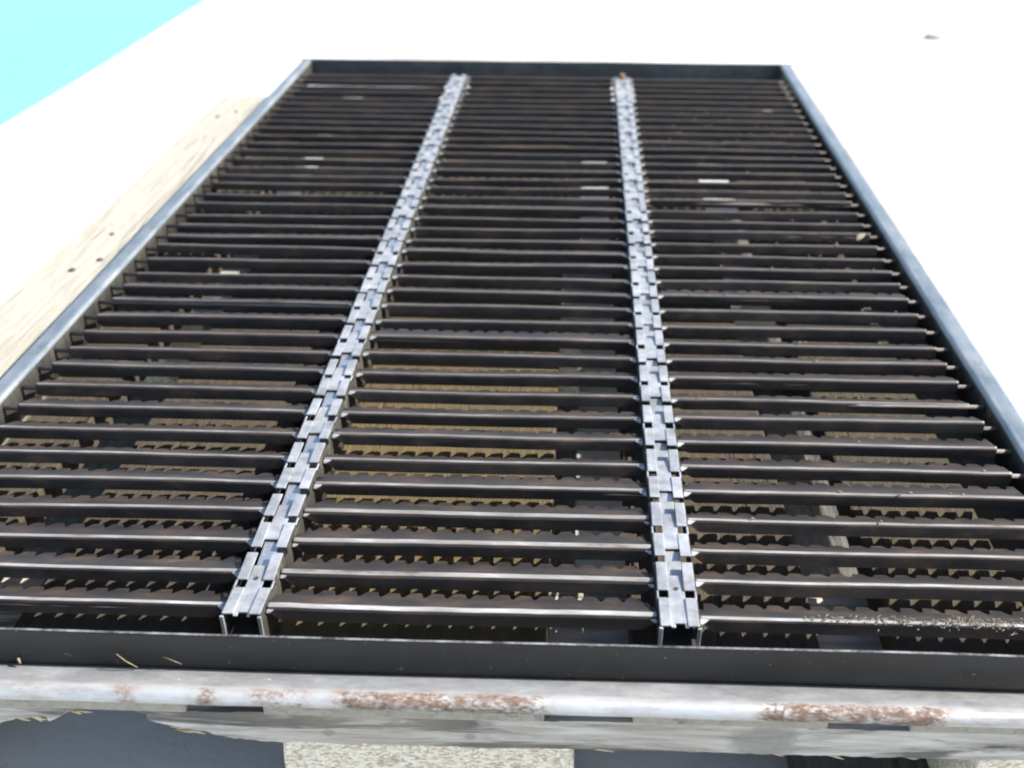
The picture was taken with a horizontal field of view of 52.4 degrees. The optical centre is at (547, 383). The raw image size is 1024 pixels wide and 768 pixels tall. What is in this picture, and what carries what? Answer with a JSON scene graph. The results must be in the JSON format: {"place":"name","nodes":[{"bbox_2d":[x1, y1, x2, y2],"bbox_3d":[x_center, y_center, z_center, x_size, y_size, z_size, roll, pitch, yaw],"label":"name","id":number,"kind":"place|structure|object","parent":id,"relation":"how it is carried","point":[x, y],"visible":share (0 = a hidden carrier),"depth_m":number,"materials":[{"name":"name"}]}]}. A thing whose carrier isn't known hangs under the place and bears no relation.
{"place":"outdoors","nodes":[
{"label":"outdoors","id":0,"kind":"place"},
{"bbox_2d":[0,0,203,124],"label":"painted floor","id":1,"kind":"structure","parent":0,"point":[48,48],"depth_m":2.46,"materials":[{"name":"teal paint"}]},
{"bbox_2d":[0,0,1023,767],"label":"ground","id":2,"kind":"structure","parent":0,"point":[928,132],"depth_m":2.01,"materials":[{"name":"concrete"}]},
{"bbox_2d":[0,96,1023,767],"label":"wooden pallet","id":3,"kind":"object","parent":2,"relation":"on","point":[42,298],"visible":0.32,"depth_m":0.67,"materials":[{"name":"brown wood"}]},
{"bbox_2d":[0,58,1023,728],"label":"steel sieve","id":4,"kind":"object","parent":3,"relation":"on","point":[512,118],"visible":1,"depth_m":0.73,"materials":[{"name":"metal"}]},
{"bbox_2d":[662,119,1023,635],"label":"chaff","id":5,"kind":"object","parent":4,"relation":"on","point":[954,621],"visible":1,"depth_m":0.56,"materials":[{"name":"beige plant"}]},
{"bbox_2d":[857,233,864,240],"bbox_3d":[0.300,-0.141,0.996,0.013,0.003,0.005,-24,58,-16],"label":"leaf scrap","id":6,"kind":"object","parent":4,"relation":"on","point":[860,236],"visible":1,"depth_m":0.99,"materials":[{"name":"beige plant"}]},
{"bbox_2d":[924,32,943,39],"bbox_3d":[0.927,-0.836,2.496,0.045,0.016,0.034,1,31,2],"label":"pebble","id":7,"kind":"object","parent":2,"relation":"on","point":[935,35],"visible":1,"depth_m":2.48,"materials":[{"name":"white stone"}]}
]}

